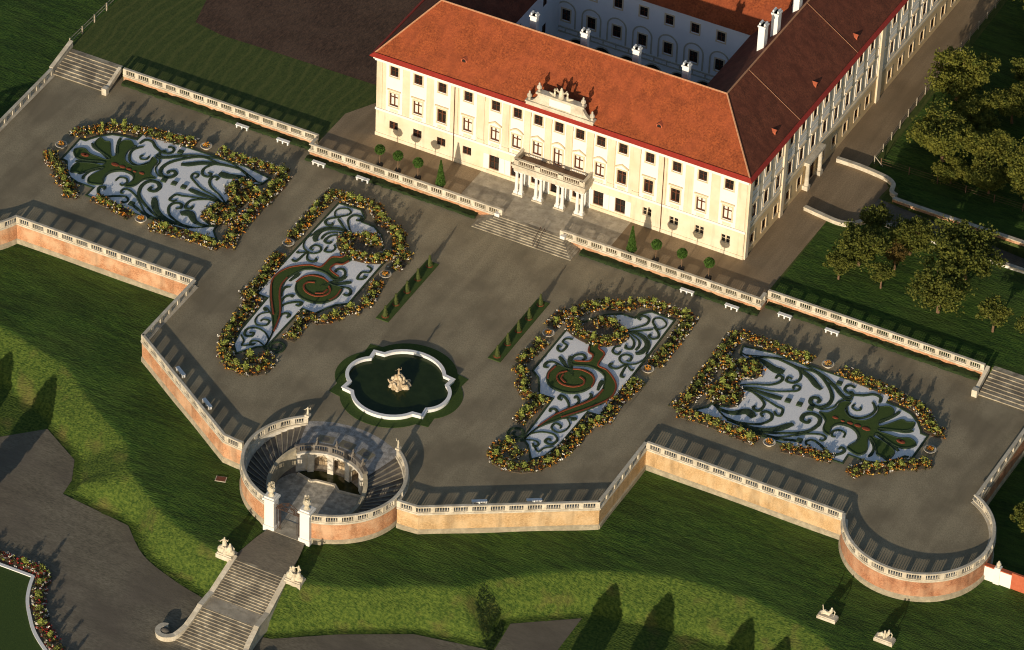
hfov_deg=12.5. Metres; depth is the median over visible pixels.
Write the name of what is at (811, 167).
door
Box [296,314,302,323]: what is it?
tall border plant
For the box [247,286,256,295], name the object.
tall border plant
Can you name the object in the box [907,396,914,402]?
tall border plant
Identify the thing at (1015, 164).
garden tree
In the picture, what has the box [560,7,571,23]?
window
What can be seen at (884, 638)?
lawn statue
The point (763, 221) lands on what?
ground window
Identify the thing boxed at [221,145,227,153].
tall border plant
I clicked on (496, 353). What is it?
yew obelisk
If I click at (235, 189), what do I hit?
tall border plant
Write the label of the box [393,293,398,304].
yew obelisk
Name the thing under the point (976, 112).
garden tree
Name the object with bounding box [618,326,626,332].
tall border plant
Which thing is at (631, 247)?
potted cone tree
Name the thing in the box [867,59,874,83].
window
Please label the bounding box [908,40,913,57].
ground window
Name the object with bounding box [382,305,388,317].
yew obelisk
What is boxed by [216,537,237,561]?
statue group
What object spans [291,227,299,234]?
tall border plant
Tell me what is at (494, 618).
shrub
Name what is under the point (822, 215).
wall
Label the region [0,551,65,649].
flower bed
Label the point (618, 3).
attic window
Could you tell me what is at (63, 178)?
tall border plant
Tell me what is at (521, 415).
tall border plant
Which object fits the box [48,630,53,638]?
tall border plant
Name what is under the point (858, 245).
orchard tree
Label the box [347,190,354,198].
tall border plant
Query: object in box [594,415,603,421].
tall border plant
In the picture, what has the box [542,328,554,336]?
flower bowl
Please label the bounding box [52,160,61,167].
tall border plant
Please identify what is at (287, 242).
flower bowl
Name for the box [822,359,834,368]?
flower bowl
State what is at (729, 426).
tall border plant
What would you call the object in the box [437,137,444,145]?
ground window
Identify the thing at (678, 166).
attic window
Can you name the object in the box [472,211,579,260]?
front steps
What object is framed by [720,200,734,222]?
window
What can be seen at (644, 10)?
attic window
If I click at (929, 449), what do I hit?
flower bowl
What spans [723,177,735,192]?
attic window
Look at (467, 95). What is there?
attic window
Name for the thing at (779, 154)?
attic window
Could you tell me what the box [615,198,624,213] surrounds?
ground window
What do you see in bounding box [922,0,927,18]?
window
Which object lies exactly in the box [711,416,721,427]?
tall border plant
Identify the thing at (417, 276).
yew obelisk
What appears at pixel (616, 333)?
tall border plant
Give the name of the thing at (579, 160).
window
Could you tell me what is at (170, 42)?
lawn
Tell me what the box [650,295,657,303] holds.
tall border plant
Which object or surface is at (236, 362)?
tall border plant
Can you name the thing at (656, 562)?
lawn
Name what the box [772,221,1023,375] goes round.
orchard lawn
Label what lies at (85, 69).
side steps
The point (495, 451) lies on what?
tall border plant
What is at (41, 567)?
tall border plant
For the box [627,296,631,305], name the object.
tall border plant
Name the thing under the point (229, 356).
tall border plant
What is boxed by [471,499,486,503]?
bench
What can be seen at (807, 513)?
retaining wall
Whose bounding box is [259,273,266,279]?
tall border plant
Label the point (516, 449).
tall border plant
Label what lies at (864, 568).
bastion wall
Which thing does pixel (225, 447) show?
retaining wall
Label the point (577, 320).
tall border plant
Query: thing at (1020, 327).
orchard tree
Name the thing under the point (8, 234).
bastion wall
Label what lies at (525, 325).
grass strip
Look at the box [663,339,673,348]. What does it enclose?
tall border plant
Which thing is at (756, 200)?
window
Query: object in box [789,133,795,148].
attic window
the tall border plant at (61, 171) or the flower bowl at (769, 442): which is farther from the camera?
the tall border plant at (61, 171)
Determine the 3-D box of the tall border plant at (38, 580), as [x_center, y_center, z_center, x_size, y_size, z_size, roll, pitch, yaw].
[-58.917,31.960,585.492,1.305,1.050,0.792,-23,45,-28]
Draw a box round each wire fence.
[874,0,998,165]
[880,158,1023,211]
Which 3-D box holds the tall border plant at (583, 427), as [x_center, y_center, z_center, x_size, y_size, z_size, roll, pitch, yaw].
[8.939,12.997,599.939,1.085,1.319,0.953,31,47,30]
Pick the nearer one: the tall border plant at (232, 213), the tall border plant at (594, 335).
the tall border plant at (594, 335)
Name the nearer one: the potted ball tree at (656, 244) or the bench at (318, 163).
the potted ball tree at (656, 244)
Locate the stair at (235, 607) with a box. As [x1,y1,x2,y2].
[155,555,285,649]
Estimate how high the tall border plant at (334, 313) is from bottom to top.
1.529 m
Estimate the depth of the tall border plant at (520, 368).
608.38 m
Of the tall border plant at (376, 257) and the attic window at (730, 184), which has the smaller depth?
the attic window at (730, 184)
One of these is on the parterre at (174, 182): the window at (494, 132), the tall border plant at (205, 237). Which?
the tall border plant at (205, 237)
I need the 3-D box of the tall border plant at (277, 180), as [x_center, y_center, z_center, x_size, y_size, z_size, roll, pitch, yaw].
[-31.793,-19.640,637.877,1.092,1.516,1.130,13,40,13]
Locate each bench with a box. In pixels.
[175,366,185,377]
[202,398,211,409]
[235,122,248,130]
[276,137,289,145]
[312,159,325,167]
[356,175,369,183]
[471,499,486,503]
[526,498,541,501]
[680,287,694,295]
[724,303,738,311]
[777,311,791,320]
[824,327,839,335]
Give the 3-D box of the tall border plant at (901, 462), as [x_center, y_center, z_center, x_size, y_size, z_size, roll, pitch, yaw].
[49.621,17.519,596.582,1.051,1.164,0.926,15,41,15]
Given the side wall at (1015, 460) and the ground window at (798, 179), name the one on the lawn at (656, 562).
the side wall at (1015, 460)
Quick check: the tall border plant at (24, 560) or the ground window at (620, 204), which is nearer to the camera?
the tall border plant at (24, 560)
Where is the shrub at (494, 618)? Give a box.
[475,580,504,649]
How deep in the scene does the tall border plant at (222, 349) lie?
609.49 m
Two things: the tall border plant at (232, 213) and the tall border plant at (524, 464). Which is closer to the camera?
the tall border plant at (524, 464)
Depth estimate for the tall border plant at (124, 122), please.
646.28 m
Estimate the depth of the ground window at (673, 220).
629.26 m
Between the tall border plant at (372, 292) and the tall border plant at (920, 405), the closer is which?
the tall border plant at (920, 405)
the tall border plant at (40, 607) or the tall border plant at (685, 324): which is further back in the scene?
the tall border plant at (685, 324)
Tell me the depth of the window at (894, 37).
654.16 m
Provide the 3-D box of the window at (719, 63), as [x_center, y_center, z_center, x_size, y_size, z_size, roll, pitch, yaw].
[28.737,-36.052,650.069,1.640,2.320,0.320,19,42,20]
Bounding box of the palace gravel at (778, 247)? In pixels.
[313,0,997,301]
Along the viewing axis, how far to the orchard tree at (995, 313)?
614.07 m
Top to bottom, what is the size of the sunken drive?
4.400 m
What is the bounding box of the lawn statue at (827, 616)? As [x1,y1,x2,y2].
[816,605,838,623]
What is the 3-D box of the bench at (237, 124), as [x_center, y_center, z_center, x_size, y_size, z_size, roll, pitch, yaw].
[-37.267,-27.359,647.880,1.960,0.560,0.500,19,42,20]
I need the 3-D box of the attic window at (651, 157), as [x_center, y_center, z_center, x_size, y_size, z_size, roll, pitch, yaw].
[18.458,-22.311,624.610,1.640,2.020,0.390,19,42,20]
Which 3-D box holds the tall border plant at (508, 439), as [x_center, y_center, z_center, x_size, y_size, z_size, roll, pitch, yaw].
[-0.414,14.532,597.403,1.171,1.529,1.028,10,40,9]
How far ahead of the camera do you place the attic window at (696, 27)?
648.44 m
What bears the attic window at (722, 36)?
in the palace
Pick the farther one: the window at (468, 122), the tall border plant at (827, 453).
the window at (468, 122)
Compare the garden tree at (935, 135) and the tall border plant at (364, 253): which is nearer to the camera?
the tall border plant at (364, 253)
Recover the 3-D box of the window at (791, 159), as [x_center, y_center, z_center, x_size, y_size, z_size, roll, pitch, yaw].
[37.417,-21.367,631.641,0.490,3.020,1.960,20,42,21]
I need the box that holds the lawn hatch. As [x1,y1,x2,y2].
[215,476,226,481]
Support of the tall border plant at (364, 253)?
on the parterre at (318, 269)
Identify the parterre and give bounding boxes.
[40,122,292,253]
[216,188,413,376]
[486,296,698,473]
[668,327,949,479]
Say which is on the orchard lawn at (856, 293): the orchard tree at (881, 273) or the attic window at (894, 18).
the orchard tree at (881, 273)
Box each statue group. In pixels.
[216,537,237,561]
[284,565,305,589]
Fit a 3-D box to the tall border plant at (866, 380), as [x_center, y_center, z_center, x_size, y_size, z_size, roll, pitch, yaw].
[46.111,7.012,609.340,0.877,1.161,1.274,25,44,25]
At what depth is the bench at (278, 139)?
645.43 m
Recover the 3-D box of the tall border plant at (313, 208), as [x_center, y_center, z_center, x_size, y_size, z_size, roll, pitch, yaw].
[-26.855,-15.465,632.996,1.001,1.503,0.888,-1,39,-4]
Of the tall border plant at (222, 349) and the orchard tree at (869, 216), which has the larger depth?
the orchard tree at (869, 216)
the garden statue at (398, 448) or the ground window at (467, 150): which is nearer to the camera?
the garden statue at (398, 448)
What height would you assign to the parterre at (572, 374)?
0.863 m
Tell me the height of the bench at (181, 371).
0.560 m
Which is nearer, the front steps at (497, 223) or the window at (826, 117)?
the front steps at (497, 223)
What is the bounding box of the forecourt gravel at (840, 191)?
[793,161,888,220]
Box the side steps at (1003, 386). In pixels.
[971,366,1023,410]
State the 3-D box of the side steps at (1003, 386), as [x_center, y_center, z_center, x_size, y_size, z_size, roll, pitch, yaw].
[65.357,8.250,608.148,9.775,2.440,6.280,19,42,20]
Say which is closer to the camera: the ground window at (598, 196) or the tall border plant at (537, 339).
the tall border plant at (537, 339)
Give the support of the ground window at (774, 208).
in the palace
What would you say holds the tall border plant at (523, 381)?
on the parterre at (572, 374)
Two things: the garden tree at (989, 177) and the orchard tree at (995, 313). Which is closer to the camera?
the orchard tree at (995, 313)
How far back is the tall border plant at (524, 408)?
602.03 m
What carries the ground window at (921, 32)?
in the palace
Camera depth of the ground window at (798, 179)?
637.61 m
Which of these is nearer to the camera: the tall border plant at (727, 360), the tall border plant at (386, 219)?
the tall border plant at (727, 360)
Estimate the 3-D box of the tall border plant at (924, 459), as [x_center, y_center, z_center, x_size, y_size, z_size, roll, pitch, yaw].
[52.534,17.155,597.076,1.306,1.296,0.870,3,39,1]
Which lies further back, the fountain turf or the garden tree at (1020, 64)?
the garden tree at (1020, 64)
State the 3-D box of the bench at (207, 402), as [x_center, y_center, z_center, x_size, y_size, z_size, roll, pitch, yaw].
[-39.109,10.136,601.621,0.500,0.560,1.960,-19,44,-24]
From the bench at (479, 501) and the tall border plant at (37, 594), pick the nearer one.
the tall border plant at (37, 594)
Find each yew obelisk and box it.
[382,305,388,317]
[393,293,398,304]
[404,280,409,292]
[414,268,420,279]
[426,255,432,266]
[494,345,499,357]
[504,333,510,344]
[515,320,521,331]
[526,307,531,319]
[537,294,543,305]
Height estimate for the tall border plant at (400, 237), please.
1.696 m
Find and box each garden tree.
[904,97,974,161]
[924,45,1000,109]
[931,153,971,184]
[954,91,1001,133]
[954,124,1014,165]
[960,151,1010,193]
[988,81,1023,123]
[995,137,1023,198]
[1009,55,1023,88]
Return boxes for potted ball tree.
[374,144,385,166]
[392,150,403,172]
[412,157,423,179]
[651,239,661,261]
[677,248,687,270]
[703,257,714,279]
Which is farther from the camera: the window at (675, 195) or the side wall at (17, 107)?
the side wall at (17, 107)
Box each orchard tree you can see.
[822,249,854,279]
[827,218,891,273]
[859,201,894,228]
[868,260,895,288]
[884,239,910,269]
[886,214,935,256]
[904,260,977,316]
[917,216,1008,279]
[975,293,1013,331]
[1014,312,1023,333]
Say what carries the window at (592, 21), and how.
in the palace
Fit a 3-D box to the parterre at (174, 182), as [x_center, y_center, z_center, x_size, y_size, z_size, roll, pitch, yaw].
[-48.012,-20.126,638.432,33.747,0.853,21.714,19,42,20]
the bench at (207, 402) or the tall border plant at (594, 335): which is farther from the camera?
the tall border plant at (594, 335)
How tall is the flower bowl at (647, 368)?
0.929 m
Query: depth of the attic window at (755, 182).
621.77 m
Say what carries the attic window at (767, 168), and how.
in the palace
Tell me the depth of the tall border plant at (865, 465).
595.62 m
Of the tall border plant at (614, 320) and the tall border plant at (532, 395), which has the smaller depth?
the tall border plant at (532, 395)
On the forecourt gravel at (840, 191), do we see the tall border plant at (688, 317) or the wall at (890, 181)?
the wall at (890, 181)
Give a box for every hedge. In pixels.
[121,80,310,149]
[305,155,477,218]
[579,248,760,315]
[765,301,980,380]
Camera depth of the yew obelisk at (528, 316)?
617.06 m
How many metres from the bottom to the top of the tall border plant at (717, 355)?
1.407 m
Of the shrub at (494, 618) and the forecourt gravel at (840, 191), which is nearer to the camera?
the shrub at (494, 618)
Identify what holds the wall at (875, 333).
on the terrace gravel at (466, 306)
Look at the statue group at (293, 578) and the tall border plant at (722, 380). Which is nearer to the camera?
the statue group at (293, 578)
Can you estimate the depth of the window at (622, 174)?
628.95 m
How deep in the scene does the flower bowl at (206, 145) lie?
643.87 m
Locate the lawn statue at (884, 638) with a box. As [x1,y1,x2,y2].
[873,630,895,646]
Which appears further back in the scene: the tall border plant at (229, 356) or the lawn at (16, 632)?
the tall border plant at (229, 356)
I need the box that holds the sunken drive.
[871,199,1023,267]
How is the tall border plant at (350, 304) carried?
on the parterre at (318, 269)
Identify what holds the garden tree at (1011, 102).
on the garden lawn at (1001, 36)
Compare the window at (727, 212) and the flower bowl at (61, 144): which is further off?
the flower bowl at (61, 144)
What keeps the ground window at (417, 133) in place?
in the palace
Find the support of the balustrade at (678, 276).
on the terrace gravel at (466, 306)
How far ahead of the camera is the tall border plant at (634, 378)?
607.26 m
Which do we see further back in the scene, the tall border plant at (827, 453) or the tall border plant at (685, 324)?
the tall border plant at (685, 324)
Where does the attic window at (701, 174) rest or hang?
in the palace
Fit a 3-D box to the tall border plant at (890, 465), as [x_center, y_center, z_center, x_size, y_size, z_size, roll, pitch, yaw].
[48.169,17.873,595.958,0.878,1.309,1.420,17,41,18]
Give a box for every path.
[0,429,581,649]
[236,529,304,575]
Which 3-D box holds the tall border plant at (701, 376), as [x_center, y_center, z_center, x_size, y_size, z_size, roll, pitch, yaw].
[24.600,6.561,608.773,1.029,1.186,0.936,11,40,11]
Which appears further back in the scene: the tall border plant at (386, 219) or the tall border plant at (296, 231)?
the tall border plant at (386, 219)
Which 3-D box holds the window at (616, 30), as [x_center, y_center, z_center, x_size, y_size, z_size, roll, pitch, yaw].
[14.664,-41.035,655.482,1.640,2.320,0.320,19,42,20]
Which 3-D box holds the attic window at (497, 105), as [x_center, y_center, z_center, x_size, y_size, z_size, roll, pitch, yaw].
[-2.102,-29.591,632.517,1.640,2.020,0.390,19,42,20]
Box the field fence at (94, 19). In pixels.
[69,0,113,39]
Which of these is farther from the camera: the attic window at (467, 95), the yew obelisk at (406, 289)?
the attic window at (467, 95)
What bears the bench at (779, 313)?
on the terrace gravel at (466, 306)
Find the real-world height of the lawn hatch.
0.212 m
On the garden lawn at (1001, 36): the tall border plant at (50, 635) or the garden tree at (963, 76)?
the garden tree at (963, 76)
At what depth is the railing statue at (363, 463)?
591.77 m
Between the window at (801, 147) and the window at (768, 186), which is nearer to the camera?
the window at (768, 186)
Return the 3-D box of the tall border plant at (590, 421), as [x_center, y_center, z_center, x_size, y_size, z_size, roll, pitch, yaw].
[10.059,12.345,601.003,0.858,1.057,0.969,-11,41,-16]
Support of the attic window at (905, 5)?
in the palace
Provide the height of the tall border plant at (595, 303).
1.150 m
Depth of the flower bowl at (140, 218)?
630.79 m
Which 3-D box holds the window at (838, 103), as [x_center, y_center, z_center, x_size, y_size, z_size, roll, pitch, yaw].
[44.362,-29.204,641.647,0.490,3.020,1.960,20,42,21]
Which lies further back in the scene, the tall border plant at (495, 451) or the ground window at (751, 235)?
the ground window at (751, 235)
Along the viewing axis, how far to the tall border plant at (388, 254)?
626.45 m
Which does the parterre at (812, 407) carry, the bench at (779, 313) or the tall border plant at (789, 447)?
the tall border plant at (789, 447)
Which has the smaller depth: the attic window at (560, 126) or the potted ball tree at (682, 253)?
the potted ball tree at (682, 253)
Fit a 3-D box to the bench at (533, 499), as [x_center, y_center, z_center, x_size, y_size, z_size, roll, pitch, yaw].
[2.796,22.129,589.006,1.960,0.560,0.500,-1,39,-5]
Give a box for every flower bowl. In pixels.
[55,140,66,148]
[135,215,146,222]
[200,142,211,149]
[282,238,294,246]
[379,270,391,278]
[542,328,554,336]
[641,364,653,373]
[763,437,775,446]
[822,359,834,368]
[923,445,936,453]
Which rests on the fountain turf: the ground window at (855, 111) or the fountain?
the fountain
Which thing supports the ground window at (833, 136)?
in the palace
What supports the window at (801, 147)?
in the palace
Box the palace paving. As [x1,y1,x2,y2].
[462,171,630,246]
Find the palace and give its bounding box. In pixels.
[370,0,959,259]
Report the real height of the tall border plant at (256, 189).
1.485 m
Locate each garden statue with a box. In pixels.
[304,407,310,417]
[395,439,401,450]
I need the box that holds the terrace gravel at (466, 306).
[0,74,1023,575]
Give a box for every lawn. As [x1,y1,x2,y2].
[0,0,1023,649]
[0,566,42,649]
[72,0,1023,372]
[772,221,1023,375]
[875,0,1023,237]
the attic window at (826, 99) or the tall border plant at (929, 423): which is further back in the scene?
the attic window at (826, 99)
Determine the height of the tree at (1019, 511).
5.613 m
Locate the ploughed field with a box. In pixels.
[196,0,420,84]
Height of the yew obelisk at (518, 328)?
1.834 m
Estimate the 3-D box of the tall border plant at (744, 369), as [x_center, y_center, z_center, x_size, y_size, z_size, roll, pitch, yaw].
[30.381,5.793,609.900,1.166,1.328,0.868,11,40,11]
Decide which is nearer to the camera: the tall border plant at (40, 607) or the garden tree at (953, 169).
the tall border plant at (40, 607)
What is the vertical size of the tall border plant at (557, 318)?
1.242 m
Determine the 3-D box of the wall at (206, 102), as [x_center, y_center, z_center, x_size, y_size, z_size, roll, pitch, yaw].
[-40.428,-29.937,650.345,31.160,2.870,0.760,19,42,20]
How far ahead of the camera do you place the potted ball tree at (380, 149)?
638.18 m
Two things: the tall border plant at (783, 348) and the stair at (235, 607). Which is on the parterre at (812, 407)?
the tall border plant at (783, 348)
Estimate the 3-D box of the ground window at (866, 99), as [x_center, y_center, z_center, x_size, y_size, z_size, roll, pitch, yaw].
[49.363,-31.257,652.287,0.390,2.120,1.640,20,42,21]
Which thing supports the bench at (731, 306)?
on the terrace gravel at (466, 306)
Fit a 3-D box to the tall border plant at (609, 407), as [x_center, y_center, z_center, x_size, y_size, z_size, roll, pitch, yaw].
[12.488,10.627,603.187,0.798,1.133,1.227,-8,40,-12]
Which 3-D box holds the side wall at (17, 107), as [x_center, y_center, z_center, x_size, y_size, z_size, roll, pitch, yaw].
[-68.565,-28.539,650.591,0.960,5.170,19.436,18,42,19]
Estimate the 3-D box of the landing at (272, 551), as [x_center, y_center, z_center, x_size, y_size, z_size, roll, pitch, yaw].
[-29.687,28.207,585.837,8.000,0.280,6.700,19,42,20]
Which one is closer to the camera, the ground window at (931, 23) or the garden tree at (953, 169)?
the garden tree at (953, 169)
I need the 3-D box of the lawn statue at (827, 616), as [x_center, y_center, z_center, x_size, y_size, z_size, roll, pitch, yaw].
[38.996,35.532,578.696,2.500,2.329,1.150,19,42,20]
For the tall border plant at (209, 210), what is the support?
on the parterre at (174, 182)
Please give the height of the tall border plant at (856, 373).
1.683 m
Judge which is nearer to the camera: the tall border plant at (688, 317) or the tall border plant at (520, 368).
the tall border plant at (520, 368)
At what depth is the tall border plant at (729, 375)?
608.90 m
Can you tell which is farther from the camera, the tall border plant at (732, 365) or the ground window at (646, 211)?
the ground window at (646, 211)
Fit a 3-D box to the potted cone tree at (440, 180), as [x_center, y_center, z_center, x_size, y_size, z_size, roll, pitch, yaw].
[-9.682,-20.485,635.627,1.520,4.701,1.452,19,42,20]
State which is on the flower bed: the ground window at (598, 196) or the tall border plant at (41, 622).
the tall border plant at (41, 622)
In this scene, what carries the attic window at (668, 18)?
in the palace
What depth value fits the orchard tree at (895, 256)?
624.53 m
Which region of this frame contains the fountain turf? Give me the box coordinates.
[329,343,467,427]
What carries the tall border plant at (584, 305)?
on the parterre at (572, 374)
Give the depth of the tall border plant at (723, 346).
613.12 m
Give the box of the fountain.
[341,349,455,419]
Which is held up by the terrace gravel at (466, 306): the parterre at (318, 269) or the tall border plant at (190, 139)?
the parterre at (318, 269)
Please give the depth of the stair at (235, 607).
580.02 m
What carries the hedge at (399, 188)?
on the terrace gravel at (466, 306)
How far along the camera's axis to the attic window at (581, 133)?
628.34 m
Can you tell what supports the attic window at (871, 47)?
in the palace
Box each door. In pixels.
[551,183,560,193]
[809,162,813,178]
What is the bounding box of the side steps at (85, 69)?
[49,40,122,95]
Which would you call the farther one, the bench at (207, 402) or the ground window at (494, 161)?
the ground window at (494, 161)
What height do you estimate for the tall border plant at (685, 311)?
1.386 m
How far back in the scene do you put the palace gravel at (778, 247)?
642.02 m
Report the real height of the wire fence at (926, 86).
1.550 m
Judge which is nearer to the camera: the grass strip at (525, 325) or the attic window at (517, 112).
the grass strip at (525, 325)
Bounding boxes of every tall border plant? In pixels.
[20,557,28,564]
[35,589,41,598]
[36,577,44,583]
[36,602,43,612]
[36,617,46,626]
[39,563,45,571]
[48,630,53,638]
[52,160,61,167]
[58,167,64,174]
[61,174,66,181]
[63,187,72,194]
[110,119,117,126]
[121,118,127,127]
[166,132,173,139]
[186,135,194,141]
[191,231,199,237]
[202,233,210,241]
[206,205,212,213]
[207,212,218,221]
[218,346,226,354]
[220,336,229,344]
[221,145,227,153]
[221,211,228,220]
[223,351,232,361]
[225,322,231,330]
[229,209,235,217]
[230,183,236,195]
[233,358,239,366]
[239,152,245,159]
[242,213,248,220]
[243,361,248,371]
[246,348,253,358]
[247,181,252,188]
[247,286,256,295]
[253,186,259,193]
[257,194,266,202]
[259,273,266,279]
[262,263,270,271]
[268,179,273,188]
[274,177,282,184]
[277,162,286,171]
[277,169,287,178]
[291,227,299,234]
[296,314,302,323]
[309,206,316,213]
[332,308,337,316]
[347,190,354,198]
[347,302,354,308]
[357,194,362,202]
[361,230,370,237]
[361,251,367,258]
[363,296,368,303]
[368,289,376,295]
[372,234,378,241]
[373,252,381,261]
[383,216,391,222]
[384,250,390,257]
[395,229,402,237]
[397,234,402,242]
[491,446,498,455]
[504,435,513,443]
[507,458,514,469]
[512,442,520,455]
[516,363,524,372]
[518,409,524,419]
[519,350,527,359]
[520,376,528,386]
[520,460,527,468]
[522,404,532,413]
[528,393,536,398]
[531,399,536,407]
[535,337,541,344]
[538,394,545,401]
[543,453,551,462]
[553,316,560,323]
[555,449,559,457]
[570,303,576,312]
[571,316,581,323]
[573,321,580,330]
[578,422,585,430]
[581,301,588,310]
[587,418,594,424]
[591,299,600,306]
[591,331,596,340]
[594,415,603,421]
[600,334,610,342]
[606,403,611,410]
[608,314,617,323]
[613,330,618,337]
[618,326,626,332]
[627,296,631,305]
[628,376,637,382]
[638,296,647,303]
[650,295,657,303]
[658,345,665,355]
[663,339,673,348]
[680,322,690,328]
[682,307,689,313]
[684,314,693,320]
[685,392,692,400]
[694,379,700,386]
[698,372,704,378]
[705,414,710,422]
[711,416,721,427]
[714,350,723,359]
[719,376,726,384]
[720,343,725,351]
[722,356,731,363]
[726,370,733,378]
[726,423,732,431]
[727,337,733,346]
[730,362,734,370]
[736,423,743,432]
[738,357,745,363]
[742,365,748,373]
[746,432,754,438]
[779,343,789,352]
[785,442,792,449]
[803,350,810,359]
[823,447,829,457]
[851,367,861,378]
[862,458,869,469]
[863,375,870,383]
[873,460,879,468]
[887,461,894,469]
[896,392,902,398]
[898,459,906,465]
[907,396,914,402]
[916,401,924,408]
[920,455,929,463]
[925,419,934,426]
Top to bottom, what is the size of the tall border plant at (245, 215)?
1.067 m
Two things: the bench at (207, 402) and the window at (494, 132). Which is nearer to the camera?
the bench at (207, 402)
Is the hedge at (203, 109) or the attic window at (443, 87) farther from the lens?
the hedge at (203, 109)
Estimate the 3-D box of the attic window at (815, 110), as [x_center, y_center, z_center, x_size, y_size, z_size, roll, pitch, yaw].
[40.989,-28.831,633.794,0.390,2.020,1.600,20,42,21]
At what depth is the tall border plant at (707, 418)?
602.05 m
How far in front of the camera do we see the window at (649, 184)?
627.57 m
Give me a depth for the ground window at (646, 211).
630.64 m
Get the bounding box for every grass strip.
[376,260,438,321]
[488,299,549,361]
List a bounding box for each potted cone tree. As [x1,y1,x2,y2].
[435,160,445,187]
[626,226,636,253]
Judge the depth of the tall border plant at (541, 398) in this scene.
603.80 m
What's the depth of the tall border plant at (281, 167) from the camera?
639.83 m
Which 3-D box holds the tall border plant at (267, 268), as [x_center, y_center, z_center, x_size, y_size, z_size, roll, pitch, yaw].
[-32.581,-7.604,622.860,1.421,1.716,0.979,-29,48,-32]
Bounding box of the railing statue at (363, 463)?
[360,458,365,466]
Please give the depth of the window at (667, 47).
652.89 m
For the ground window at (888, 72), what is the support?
in the palace
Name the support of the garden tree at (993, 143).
on the garden lawn at (1001, 36)
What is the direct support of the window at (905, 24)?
in the palace
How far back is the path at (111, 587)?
586.86 m
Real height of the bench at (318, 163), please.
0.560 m
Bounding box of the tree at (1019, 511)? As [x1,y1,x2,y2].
[1009,502,1023,532]
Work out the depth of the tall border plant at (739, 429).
600.43 m
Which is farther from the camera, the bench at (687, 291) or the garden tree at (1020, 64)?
the garden tree at (1020, 64)
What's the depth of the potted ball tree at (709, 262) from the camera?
621.17 m
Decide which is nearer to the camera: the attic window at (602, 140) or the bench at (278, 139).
the attic window at (602, 140)
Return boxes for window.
[387,88,400,109]
[389,65,399,79]
[390,121,397,129]
[411,96,424,117]
[413,73,423,87]
[413,129,421,137]
[435,104,448,125]
[437,81,447,95]
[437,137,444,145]
[461,113,474,134]
[463,90,473,104]
[463,146,470,154]
[488,121,501,143]
[489,155,498,169]
[490,99,501,113]
[510,128,523,150]
[511,162,519,177]
[512,106,522,121]
[530,135,543,157]
[533,113,543,127]
[551,142,564,167]
[553,120,564,134]
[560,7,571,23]
[572,149,585,172]
[574,127,585,141]
[585,15,596,31]
[593,156,606,179]
[593,190,603,205]
[595,134,606,148]
[611,23,621,39]
[613,0,623,10]
[615,164,628,186]
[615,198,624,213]
[617,142,628,156]
[636,31,647,48]
[638,4,648,18]
[642,174,655,195]
[643,207,650,215]
[644,151,655,165]
[662,40,672,56]
[664,13,674,27]
[668,183,682,204]
[669,216,677,225]
[671,160,682,174]
[687,48,698,65]
[689,21,700,35]
[694,192,708,213]
[695,225,703,233]
[697,169,708,183]
[713,57,724,71]
[715,29,726,44]
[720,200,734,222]
[721,234,729,242]
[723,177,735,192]
[749,229,754,247]
[751,196,759,220]
[753,175,759,190]
[761,215,766,232]
[763,182,771,206]
[765,161,771,176]
[772,201,778,218]
[775,168,783,192]
[777,147,783,162]
[784,186,790,204]
[786,154,794,178]
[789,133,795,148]
[796,172,802,190]
[798,140,806,164]
[801,120,806,134]
[810,126,818,150]
[813,106,818,120]
[821,113,829,136]
[824,92,830,106]
[830,132,836,149]
[833,99,841,123]
[836,79,841,93]
[842,119,847,136]
[844,86,852,109]
[847,66,852,79]
[853,105,859,122]
[856,73,863,96]
[859,52,864,66]
[864,91,870,109]
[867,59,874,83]
[870,39,875,53]
[886,65,892,82]
[889,33,897,56]
[892,13,897,27]
[897,52,903,69]
[900,20,907,44]
[903,0,908,14]
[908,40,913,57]
[911,8,918,31]
[919,27,924,44]
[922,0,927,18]
[929,14,935,31]
[940,2,945,18]
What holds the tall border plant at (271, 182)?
on the parterre at (174, 182)
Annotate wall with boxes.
[0,68,54,130]
[0,215,16,249]
[16,215,196,298]
[123,67,318,142]
[141,279,198,339]
[141,334,243,469]
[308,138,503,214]
[396,499,599,533]
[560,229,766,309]
[598,441,646,528]
[645,441,843,539]
[767,289,985,375]
[803,205,864,226]
[836,156,897,197]
[838,494,995,601]
[885,223,1023,273]
[892,196,1023,245]
[972,428,1023,504]
[984,561,1023,592]
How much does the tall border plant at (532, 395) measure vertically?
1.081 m
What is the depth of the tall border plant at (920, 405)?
605.20 m
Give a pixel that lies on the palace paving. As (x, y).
(593, 224)
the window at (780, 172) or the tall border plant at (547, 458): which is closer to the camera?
the tall border plant at (547, 458)
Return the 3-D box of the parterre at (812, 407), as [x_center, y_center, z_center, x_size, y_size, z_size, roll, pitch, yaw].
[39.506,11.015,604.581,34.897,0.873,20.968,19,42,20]
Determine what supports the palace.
on the palace gravel at (778, 247)
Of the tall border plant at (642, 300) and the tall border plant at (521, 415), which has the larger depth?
the tall border plant at (642, 300)
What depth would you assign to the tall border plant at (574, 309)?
618.28 m
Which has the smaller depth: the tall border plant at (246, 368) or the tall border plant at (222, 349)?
the tall border plant at (246, 368)
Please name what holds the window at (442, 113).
in the palace
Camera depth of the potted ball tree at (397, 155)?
637.18 m
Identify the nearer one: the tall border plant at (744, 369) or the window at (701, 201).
the tall border plant at (744, 369)
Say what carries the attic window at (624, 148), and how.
in the palace
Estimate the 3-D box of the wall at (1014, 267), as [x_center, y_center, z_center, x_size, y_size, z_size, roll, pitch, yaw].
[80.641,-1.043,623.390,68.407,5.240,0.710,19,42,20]
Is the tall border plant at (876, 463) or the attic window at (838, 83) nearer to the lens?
the tall border plant at (876, 463)

